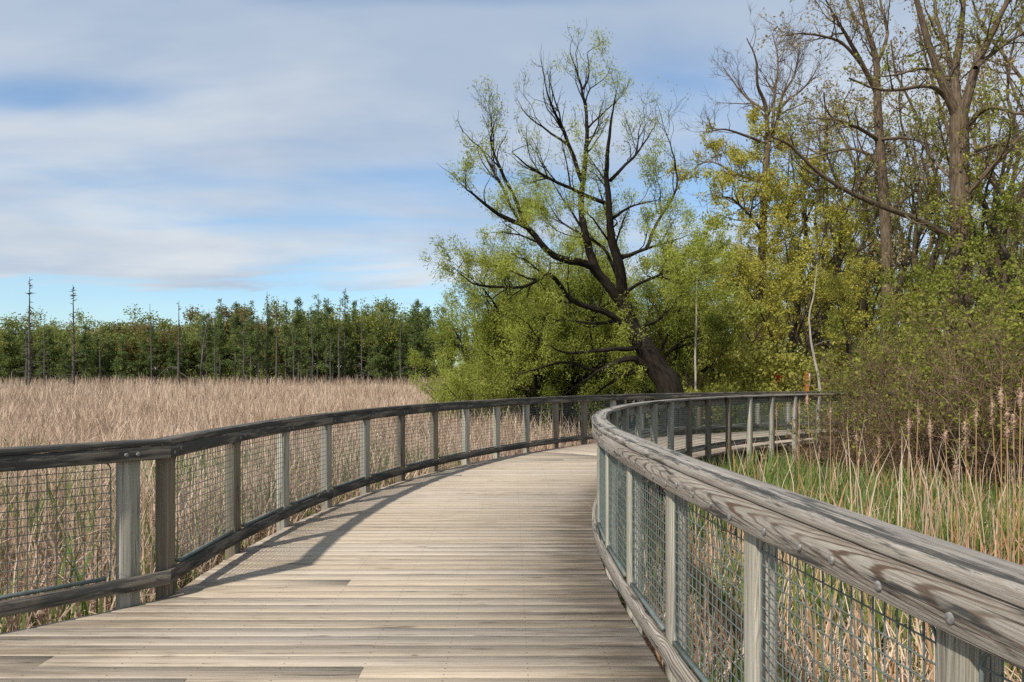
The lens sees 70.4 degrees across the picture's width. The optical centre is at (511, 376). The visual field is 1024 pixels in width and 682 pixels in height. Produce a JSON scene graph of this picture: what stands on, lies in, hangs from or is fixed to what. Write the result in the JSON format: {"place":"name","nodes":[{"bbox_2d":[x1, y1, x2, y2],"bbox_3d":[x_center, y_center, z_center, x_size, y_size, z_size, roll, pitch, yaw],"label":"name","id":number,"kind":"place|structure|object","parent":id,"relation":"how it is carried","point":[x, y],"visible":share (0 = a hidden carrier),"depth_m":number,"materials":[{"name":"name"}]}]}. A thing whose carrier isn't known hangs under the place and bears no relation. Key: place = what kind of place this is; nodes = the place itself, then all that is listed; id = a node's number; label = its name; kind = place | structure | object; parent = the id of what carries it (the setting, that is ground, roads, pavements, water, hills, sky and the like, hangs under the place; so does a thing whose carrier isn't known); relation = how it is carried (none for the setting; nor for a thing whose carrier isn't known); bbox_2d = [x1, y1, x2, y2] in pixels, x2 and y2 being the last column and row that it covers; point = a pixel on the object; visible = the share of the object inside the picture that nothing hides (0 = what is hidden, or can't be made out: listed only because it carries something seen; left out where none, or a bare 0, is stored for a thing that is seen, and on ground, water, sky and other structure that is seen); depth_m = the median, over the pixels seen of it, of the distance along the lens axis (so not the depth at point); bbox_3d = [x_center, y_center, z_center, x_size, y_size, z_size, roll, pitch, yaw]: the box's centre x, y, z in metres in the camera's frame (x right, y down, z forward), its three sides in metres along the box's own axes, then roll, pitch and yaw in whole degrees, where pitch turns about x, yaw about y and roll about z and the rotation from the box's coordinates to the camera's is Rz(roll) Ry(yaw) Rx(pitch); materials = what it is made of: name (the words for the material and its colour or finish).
{"place":"outdoors","nodes":[
{"label":"outdoors","id":0,"kind":"place"},
{"bbox_2d":[0,0,1023,375],"label":"sky","id":1,"kind":"structure","parent":0,"point":[156,155],"materials":[{"name":"blue"}]},
{"bbox_2d":[59,378,1023,674],"bbox_3d":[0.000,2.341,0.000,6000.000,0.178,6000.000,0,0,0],"label":"ground","id":2,"kind":"structure","parent":0,"point":[659,486],"depth_m":19.03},
{"bbox_2d":[0,326,21,383],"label":"conifer tree","id":3,"kind":"object","parent":2,"relation":"on","point":[8,359],"visible":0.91,"depth_m":121.13,"materials":[{"name":"green plant"}]},
{"bbox_2d":[0,330,45,380],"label":"broadleaf tree","id":4,"kind":"object","parent":2,"relation":"on","point":[4,343],"visible":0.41,"depth_m":122.77,"materials":[{"name":"green plant"}]},
{"bbox_2d":[0,312,47,377],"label":"broadleaf tree","id":5,"kind":"object","parent":2,"relation":"on","point":[40,330],"visible":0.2,"depth_m":129.74,"materials":[{"name":"green plant"}]},
{"bbox_2d":[15,277,42,385],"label":"dead tree","id":6,"kind":"object","parent":2,"relation":"on","point":[29,349],"visible":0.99,"depth_m":99.87,"materials":[{"name":"plant"}]},
{"bbox_2d":[0,305,77,377],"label":"broadleaf tree","id":7,"kind":"object","parent":2,"relation":"on","point":[24,319],"visible":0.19,"depth_m":135.27,"materials":[{"name":"green plant"}]},
{"bbox_2d":[35,327,59,382],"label":"conifer tree","id":8,"kind":"object","parent":2,"relation":"on","point":[49,347],"visible":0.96,"depth_m":120.54,"materials":[{"name":"green plant"}]},
{"bbox_2d":[54,339,76,380],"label":"conifer tree","id":9,"kind":"object","parent":2,"relation":"on","point":[62,366],"visible":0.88,"depth_m":117.16,"materials":[{"name":"green plant"}]},
{"bbox_2d":[55,287,86,384],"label":"dead tree","id":10,"kind":"object","parent":2,"relation":"on","point":[73,352],"visible":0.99,"depth_m":101.89,"materials":[{"name":"grey wood"}]},
{"bbox_2d":[51,323,104,382],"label":"broadleaf tree","id":11,"kind":"object","parent":2,"relation":"on","point":[78,347],"visible":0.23,"depth_m":122.00,"materials":[{"name":"green plant"}]},
{"bbox_2d":[76,324,97,383],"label":"conifer tree","id":12,"kind":"object","parent":2,"relation":"on","point":[85,343],"visible":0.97,"depth_m":117.92,"materials":[{"name":"green plant"}]},
{"bbox_2d":[87,332,104,382],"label":"conifer tree","id":13,"kind":"object","parent":2,"relation":"on","point":[93,361],"visible":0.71,"depth_m":120.09,"materials":[{"name":"green plant"}]},
{"bbox_2d":[62,308,132,381],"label":"broadleaf tree","id":14,"kind":"object","parent":2,"relation":"on","point":[104,332],"visible":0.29,"depth_m":126.35,"materials":[{"name":"green plant"}]},
{"bbox_2d":[98,337,117,381],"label":"conifer tree","id":15,"kind":"object","parent":2,"relation":"on","point":[106,369],"visible":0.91,"depth_m":120.72,"materials":[{"name":"green plant"}]},
{"bbox_2d":[110,334,135,383],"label":"conifer tree","id":16,"kind":"object","parent":2,"relation":"on","point":[120,367],"visible":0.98,"depth_m":117.14,"materials":[{"name":"green plant"}]},
{"bbox_2d":[109,304,176,375],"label":"broadleaf tree","id":17,"kind":"object","parent":2,"relation":"on","point":[162,326],"visible":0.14,"depth_m":135.16,"materials":[{"name":"green plant"}]},
{"bbox_2d":[114,320,184,379],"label":"broadleaf tree","id":18,"kind":"object","parent":2,"relation":"on","point":[141,328],"visible":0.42,"depth_m":125.75,"materials":[{"name":"green plant"}]},
{"bbox_2d":[136,324,163,383],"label":"conifer tree","id":19,"kind":"object","parent":2,"relation":"on","point":[147,364],"visible":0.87,"depth_m":119.74,"materials":[{"name":"green plant"}]},
{"bbox_2d":[161,334,180,379],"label":"conifer tree","id":20,"kind":"object","parent":2,"relation":"on","point":[171,343],"visible":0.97,"depth_m":117.41,"materials":[{"name":"green plant"}]},
{"bbox_2d":[131,311,213,379],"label":"broadleaf tree","id":21,"kind":"object","parent":2,"relation":"on","point":[190,342],"visible":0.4,"depth_m":127.13,"materials":[{"name":"green plant"}]},
{"bbox_2d":[172,333,194,379],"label":"conifer tree","id":22,"kind":"object","parent":2,"relation":"on","point":[184,359],"visible":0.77,"depth_m":119.26,"materials":[{"name":"green plant"}]},
{"bbox_2d":[195,312,217,378],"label":"conifer tree","id":23,"kind":"object","parent":2,"relation":"on","point":[209,355],"visible":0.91,"depth_m":120.26,"materials":[{"name":"green plant"}]},
{"bbox_2d":[209,298,230,383],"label":"conifer tree","id":24,"kind":"object","parent":2,"relation":"on","point":[219,350],"visible":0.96,"depth_m":114.59,"materials":[{"name":"green plant"}]},
{"bbox_2d":[0,361,460,385],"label":"bushes","id":25,"kind":"object","parent":2,"relation":"on","point":[231,373],"visible":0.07,"depth_m":129.57,"materials":[{"name":"green plant"}]},
{"bbox_2d":[222,301,248,383],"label":"conifer tree","id":26,"kind":"object","parent":2,"relation":"on","point":[236,331],"visible":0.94,"depth_m":112.69,"materials":[{"name":"green plant"}]},
{"bbox_2d":[0,434,475,632],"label":"grass","id":27,"kind":"structure","parent":2,"relation":"on","point":[82,607],"depth_m":7.36,"materials":[{"name":"beige plant"}]},
{"bbox_2d":[213,305,284,379],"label":"broadleaf tree","id":28,"kind":"object","parent":2,"relation":"on","point":[225,313],"visible":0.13,"depth_m":136.30,"materials":[{"name":"green plant"}]},
{"bbox_2d":[242,300,259,384],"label":"conifer tree","id":29,"kind":"object","parent":2,"relation":"on","point":[251,344],"visible":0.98,"depth_m":111.91,"materials":[{"name":"green plant"}]},
{"bbox_2d":[231,320,286,374],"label":"broadleaf tree","id":30,"kind":"object","parent":2,"relation":"on","point":[261,329],"visible":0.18,"depth_m":127.98,"materials":[{"name":"green plant"}]},
{"bbox_2d":[259,308,278,382],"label":"conifer tree","id":31,"kind":"object","parent":2,"relation":"on","point":[270,332],"visible":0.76,"depth_m":118.96,"materials":[{"name":"green plant"}]},
{"bbox_2d":[275,301,295,385],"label":"conifer tree","id":32,"kind":"object","parent":2,"relation":"on","point":[285,333],"visible":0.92,"depth_m":115.17,"materials":[{"name":"green plant"}]},
{"bbox_2d":[261,309,325,381],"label":"broadleaf tree","id":33,"kind":"object","parent":2,"relation":"on","point":[281,356],"visible":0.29,"depth_m":123.86,"materials":[{"name":"green plant"}]},
{"bbox_2d":[283,297,311,380],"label":"conifer tree","id":34,"kind":"object","parent":2,"relation":"on","point":[298,326],"visible":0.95,"depth_m":112.00,"materials":[{"name":"green plant"}]},
{"bbox_2d":[0,373,620,632],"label":"reeds","id":35,"kind":"object","parent":2,"relation":"on","point":[89,411],"visible":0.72,"depth_m":16.40,"materials":[{"name":"beige plant"}]},
{"bbox_2d":[305,294,324,380],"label":"conifer tree","id":36,"kind":"object","parent":2,"relation":"on","point":[317,333],"visible":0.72,"depth_m":116.21,"materials":[{"name":"green plant"}]},
{"bbox_2d":[311,298,343,380],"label":"conifer tree","id":37,"kind":"object","parent":2,"relation":"on","point":[325,344],"visible":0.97,"depth_m":113.19,"materials":[{"name":"green plant"}]},
{"bbox_2d":[336,289,353,383],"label":"conifer tree","id":38,"kind":"object","parent":2,"relation":"on","point":[344,328],"visible":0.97,"depth_m":114.96,"materials":[{"name":"green plant"}]},
{"bbox_2d":[323,305,370,380],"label":"broadleaf tree","id":39,"kind":"object","parent":2,"relation":"on","point":[333,321],"visible":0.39,"depth_m":119.96,"materials":[{"name":"green plant"}]},
{"bbox_2d":[343,294,400,381],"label":"broadleaf tree","id":40,"kind":"object","parent":2,"relation":"on","point":[391,332],"visible":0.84,"depth_m":115.51,"materials":[{"name":"green plant"}]},
{"bbox_2d":[370,325,391,383],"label":"conifer tree","id":41,"kind":"object","parent":2,"relation":"on","point":[377,359],"visible":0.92,"depth_m":114.83,"materials":[{"name":"green plant"}]},
{"bbox_2d":[390,323,411,377],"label":"conifer tree","id":42,"kind":"object","parent":2,"relation":"on","point":[403,359],"visible":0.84,"depth_m":115.01,"materials":[{"name":"green plant"}]},
{"bbox_2d":[404,278,518,412],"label":"willow tree","id":43,"kind":"object","parent":2,"relation":"on","point":[448,350],"visible":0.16,"depth_m":30.87,"materials":[{"name":"green plant"}]},
{"bbox_2d":[407,361,520,418],"bbox_3d":[-1.809,1.073,29.060,4.533,3.398,4.077,0,0,-30],"label":"willow shrub","id":44,"kind":"object","parent":2,"relation":"on","point":[425,391],"visible":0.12,"depth_m":28.94,"materials":[{"name":"green plant"}]},
{"bbox_2d":[416,337,547,424],"bbox_3d":[-1.070,0.709,26.393,4.892,4.376,5.439,0,0,0],"label":"willow shrub","id":45,"kind":"object","parent":2,"relation":"on","point":[463,388],"visible":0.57,"depth_m":25.57,"materials":[{"name":"green plant"}]},
{"bbox_2d":[0,427,998,681],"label":"boardwalk","id":46,"kind":"structure","parent":2,"relation":"on","point":[488,571],"depth_m":4.75,"materials":[{"name":"brown wood"}]},
{"bbox_2d":[0,439,171,617],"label":"railing","id":47,"kind":"object","parent":46,"relation":"attached to","point":[128,584],"visible":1,"depth_m":4.55,"materials":[{"name":"grey wood"}]},
{"bbox_2d":[155,391,1008,599],"bbox_3d":[4.574,1.504,15.098,24.141,2.172,5.601,0,0,-43],"label":"railing","id":48,"kind":"object","parent":46,"relation":"attached to","point":[231,438],"visible":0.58,"depth_m":7.91,"materials":[{"name":"grey wood"}]},
{"bbox_2d":[592,392,1023,681],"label":"railing","id":49,"kind":"object","parent":46,"relation":"attached to","point":[968,603],"visible":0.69,"depth_m":2.54,"materials":[{"name":"grey wood"}]},
{"bbox_2d":[438,233,600,430],"bbox_3d":[0.953,-1.416,29.286,6.058,8.587,6.906,0,0,-40],"label":"willow tree","id":50,"kind":"object","parent":2,"relation":"on","point":[578,330],"visible":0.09,"depth_m":28.37,"materials":[{"name":"green plant"}]},
{"bbox_2d":[444,248,627,438],"bbox_3d":[1.221,-1.013,26.693,7.572,7.667,8.632,0,0,0],"label":"willow tree","id":51,"kind":"object","parent":2,"relation":"on","point":[530,357],"visible":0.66,"depth_m":26.75,"materials":[{"name":"green plant"}]},
{"bbox_2d":[474,213,645,434],"bbox_3d":[1.542,-1.952,30.138,6.815,9.813,7.769,0,0,-9],"label":"willow tree","id":52,"kind":"object","parent":2,"relation":"on","point":[576,372],"visible":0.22,"depth_m":28.35,"materials":[{"name":"green plant"}]},
{"bbox_2d":[474,270,667,430],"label":"willow tree","id":53,"kind":"object","parent":2,"relation":"on","point":[626,353],"visible":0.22,"depth_m":28.18,"materials":[{"name":"green plant"}]},
{"bbox_2d":[418,20,745,436],"bbox_3d":[2.462,-4.564,22.922,10.096,14.078,8.478,0,0,0],"label":"willow tree","id":54,"kind":"object","parent":2,"relation":"on","point":[649,359],"visible":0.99,"depth_m":21.96,"materials":[{"name":"green plant"}]},
{"bbox_2d":[538,303,662,429],"bbox_3d":[3.167,-0.059,31.065,6.648,6.435,5.980,0,0,41],"label":"willow shrub","id":55,"kind":"object","parent":2,"relation":"on","point":[599,356],"visible":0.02,"depth_m":28.91,"materials":[{"name":"green plant"}]},
{"bbox_2d":[531,211,716,434],"bbox_3d":[3.796,-2.019,29.316,7.769,9.967,6.815,0,0,-28],"label":"willow tree","id":56,"kind":"object","parent":2,"relation":"on","point":[649,384],"visible":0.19,"depth_m":28.98,"materials":[{"name":"green plant"}]},
{"bbox_2d":[635,213,766,414],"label":"woodland tree","id":57,"kind":"object","parent":2,"relation":"on","point":[715,320],"visible":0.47,"depth_m":28.29,"materials":[{"name":"green plant"}]},
{"bbox_2d":[632,274,770,427],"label":"willow tree","id":58,"kind":"object","parent":2,"relation":"on","point":[677,352],"visible":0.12,"depth_m":31.80,"materials":[{"name":"green plant"}]},
{"bbox_2d":[657,244,801,382],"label":"woodland tree","id":59,"kind":"object","parent":2,"relation":"on","point":[773,305],"visible":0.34,"depth_m":31.91,"materials":[{"name":"green plant"}]},
{"bbox_2d":[663,3,845,380],"bbox_3d":[13.068,-9.142,37.785,9.966,23.174,8.920,0,0,0],"label":"maple tree","id":60,"kind":"object","parent":2,"relation":"on","point":[767,188],"visible":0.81,"depth_m":37.58,"materials":[{"name":"green plant"}]},
{"bbox_2d":[700,196,862,389],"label":"woodland tree","id":61,"kind":"object","parent":2,"relation":"on","point":[837,217],"visible":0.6,"depth_m":33.16,"materials":[{"name":"green plant"}]},
{"bbox_2d":[584,414,1023,681],"bbox_3d":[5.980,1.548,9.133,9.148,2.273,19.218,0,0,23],"label":"reeds","id":62,"kind":"object","parent":2,"relation":"on","point":[809,668],"visible":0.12,"depth_m":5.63,"materials":[{"name":"beige plant"}]},
{"bbox_2d":[767,128,865,378],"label":"woodland tree","id":63,"kind":"object","parent":2,"relation":"on","point":[805,219],"visible":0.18,"depth_m":41.72,"materials":[{"name":"green plant"}]},
{"bbox_2d":[759,193,875,389],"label":"woodland tree","id":64,"kind":"object","parent":2,"relation":"on","point":[864,216],"visible":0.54,"depth_m":35.83,"materials":[{"name":"green plant"}]},
{"bbox_2d":[618,444,1023,681],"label":"grass","id":65,"kind":"structure","parent":2,"relation":"on","point":[794,472],"depth_m":8.32,"materials":[{"name":"green plant"}]},
{"bbox_2d":[767,182,879,377],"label":"woodland tree","id":66,"kind":"object","parent":2,"relation":"on","point":[798,230],"visible":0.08,"depth_m":45.80,"materials":[{"name":"green plant"}]},
{"bbox_2d":[640,327,1023,437],"bbox_3d":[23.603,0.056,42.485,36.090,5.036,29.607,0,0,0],"label":"undergrowth","id":67,"kind":"object","parent":2,"relation":"on","point":[767,370],"visible":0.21,"depth_m":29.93,"materials":[{"name":"green plant"}]},
{"bbox_2d":[783,87,898,387],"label":"woodland tree","id":68,"kind":"object","parent":2,"relation":"on","point":[813,262],"visible":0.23,"depth_m":43.85,"materials":[{"name":"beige plant"}]},
{"bbox_2d":[762,394,920,474],"bbox_3d":[6.451,1.525,13.861,2.632,2.377,2.943,0,0,-3],"label":"shrub","id":69,"kind":"object","parent":2,"relation":"on","point":[823,441],"visible":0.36,"depth_m":13.83,"materials":[{"name":"brown plant"}]},
{"bbox_2d":[757,214,925,359],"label":"woodland tree","id":70,"kind":"object","parent":2,"relation":"on","point":[875,290],"visible":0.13,"depth_m":41.08,"materials":[{"name":"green plant"}]},
{"bbox_2d":[787,97,914,387],"bbox_3d":[15.867,-5.669,34.697,4.962,16.602,5.562,0,0,-23],"label":"woodland tree","id":71,"kind":"object","parent":2,"relation":"on","point":[876,215],"visible":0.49,"depth_m":34.67,"materials":[{"name":"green plant"}]},
{"bbox_2d":[748,0,972,414],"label":"maple tree","id":72,"kind":"object","parent":2,"relation":"on","point":[886,240],"visible":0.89,"depth_m":31.73,"materials":[{"name":"brown plant"}]},
{"bbox_2d":[783,169,948,349],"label":"woodland tree","id":73,"kind":"object","parent":2,"relation":"on","point":[915,199],"visible":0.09,"depth_m":50.19,"materials":[{"name":"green plant"}]},
{"bbox_2d":[786,315,947,459],"bbox_3d":[7.825,0.530,16.123,3.476,3.790,3.064,0,0,21],"label":"shrub","id":74,"kind":"object","parent":2,"relation":"on","point":[846,370],"visible":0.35,"depth_m":16.13,"materials":[{"name":"green plant"}]},
{"bbox_2d":[817,101,924,390],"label":"woodland tree","id":75,"kind":"object","parent":2,"relation":"on","point":[861,191],"visible":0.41,"depth_m":40.15,"materials":[{"name":"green plant"}]},
{"bbox_2d":[805,252,938,427],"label":"woodland tree","id":76,"kind":"object","parent":2,"relation":"on","point":[847,302],"visible":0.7,"depth_m":30.34,"materials":[{"name":"green plant"}]},
{"bbox_2d":[816,416,943,488],"bbox_3d":[6.654,1.661,12.853,2.193,1.980,2.453,0,0,36],"label":"shrub","id":77,"kind":"object","parent":2,"relation":"on","point":[883,454],"visible":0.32,"depth_m":12.84,"materials":[{"name":"brown plant"}]},
{"bbox_2d":[746,0,1023,390],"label":"maple tree","id":78,"kind":"object","parent":2,"relation":"on","point":[961,124],"visible":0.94,"depth_m":26.60,"materials":[{"name":"brown plant"}]},
{"bbox_2d":[819,254,975,416],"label":"woodland tree","id":79,"kind":"object","parent":2,"relation":"on","point":[930,289],"visible":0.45,"depth_m":26.18,"materials":[{"name":"green plant"}]},
{"bbox_2d":[853,111,948,326],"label":"woodland tree","id":80,"kind":"object","parent":2,"relation":"on","point":[899,282],"visible":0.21,"depth_m":43.87,"materials":[{"name":"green plant"}]},
{"bbox_2d":[785,312,1021,482],"bbox_3d":[6.829,0.603,13.075,3.746,3.676,3.804,0,0,38],"label":"shrub","id":81,"kind":"object","parent":2,"relation":"on","point":[853,424],"visible":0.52,"depth_m":13.31,"materials":[{"name":"green plant"}]},
{"bbox_2d":[816,15,991,332],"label":"woodland tree","id":82,"kind":"object","parent":2,"relation":"on","point":[915,246],"visible":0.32,"depth_m":41.60,"materials":[{"name":"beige plant"}]},
{"bbox_2d":[802,268,1023,491],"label":"shrub","id":83,"kind":"object","parent":2,"relation":"on","point":[980,424],"visible":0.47,"depth_m":11.99,"materials":[{"name":"green plant"}]},
{"bbox_2d":[815,294,1023,470],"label":"shrub","id":84,"kind":"object","parent":2,"relation":"on","point":[887,370],"visible":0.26,"depth_m":14.70,"materials":[{"name":"green plant"}]},
{"bbox_2d":[831,383,1023,486],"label":"shrub","id":85,"kind":"object","parent":2,"relation":"on","point":[936,444],"visible":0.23,"depth_m":12.56,"materials":[{"name":"brown plant"}]},
{"bbox_2d":[873,197,986,377],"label":"woodland tree","id":86,"kind":"object","parent":2,"relation":"on","point":[924,254],"visible":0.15,"depth_m":38.48,"materials":[{"name":"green plant"}]},
{"bbox_2d":[838,270,1023,447],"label":"shrub","id":87,"kind":"object","parent":2,"relation":"on","point":[909,327],"visible":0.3,"depth_m":16.05,"materials":[{"name":"green plant"}]},
{"bbox_2d":[884,96,1006,380],"bbox_3d":[19.614,-5.268,33.079,5.284,15.772,4.714,0,0,31],"label":"woodland tree","id":88,"kind":"object","parent":2,"relation":"on","point":[931,189],"visible":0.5,"depth_m":33.10,"materials":[{"name":"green plant"}]},
{"bbox_2d":[875,241,1023,435],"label":"shrub","id":89,"kind":"object","parent":2,"relation":"on","point":[1018,293],"visible":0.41,"depth_m":15.03,"materials":[{"name":"green plant"}]},
{"bbox_2d":[888,292,1023,494],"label":"shrub","id":90,"kind":"object","parent":2,"relation":"on","point":[973,425],"visible":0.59,"depth_m":11.10,"materials":[{"name":"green plant"}]},
{"bbox_2d":[901,0,1023,379],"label":"woodland tree","id":91,"kind":"object","parent":2,"relation":"on","point":[998,260],"visible":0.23,"depth_m":37.15,"materials":[{"name":"beige plant"}]},
{"bbox_2d":[914,128,1023,346],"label":"woodland tree","id":92,"kind":"object","parent":2,"relation":"on","point":[1015,249],"visible":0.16,"depth_m":43.89,"materials":[{"name":"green plant"}]},
{"bbox_2d":[920,173,1023,388],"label":"woodland tree","id":93,"kind":"object","parent":2,"relation":"on","point":[1014,207],"visible":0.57,"depth_m":24.93,"materials":[{"name":"green plant"}]},
{"bbox_2d":[920,40,1023,417],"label":"woodland tree","id":94,"kind":"object","parent":2,"relation":"on","point":[994,232],"visible":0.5,"depth_m":30.58,"materials":[{"name":"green plant"}]},
{"bbox_2d":[923,414,1023,501],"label":"shrub","id":95,"kind":"object","parent":2,"relation":"on","point":[990,464],"visible":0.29,"depth_m":11.07,"materials":[{"name":"brown plant"}]},
{"bbox_2d":[924,154,1023,341],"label":"woodland tree","id":96,"kind":"object","parent":2,"relation":"on","point":[1005,232],"visible":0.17,"depth_m":35.77,"materials":[{"name":"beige plant"}]},
{"bbox_2d":[925,0,1023,280],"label":"woodland tree","id":97,"kind":"object","parent":2,"relation":"on","point":[1006,60],"visible":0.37,"depth_m":33.53,"materials":[{"name":"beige plant"}]},
{"bbox_2d":[1002,392,1012,560],"bbox_3d":[3.825,1.237,5.593,0.084,2.234,0.078,0,0,-21],"label":"cattail","id":98,"kind":"object","parent":2,"relation":"on","point":[1007,414],"visible":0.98,"depth_m":5.60,"materials":[{"name":"beige plant"}]},
{"bbox_2d":[1016,375,1023,563],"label":"cattail","id":99,"kind":"object","parent":2,"relation":"on","point":[1020,398],"visible":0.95,"depth_m":5.69,"materials":[{"name":"beige plant"}]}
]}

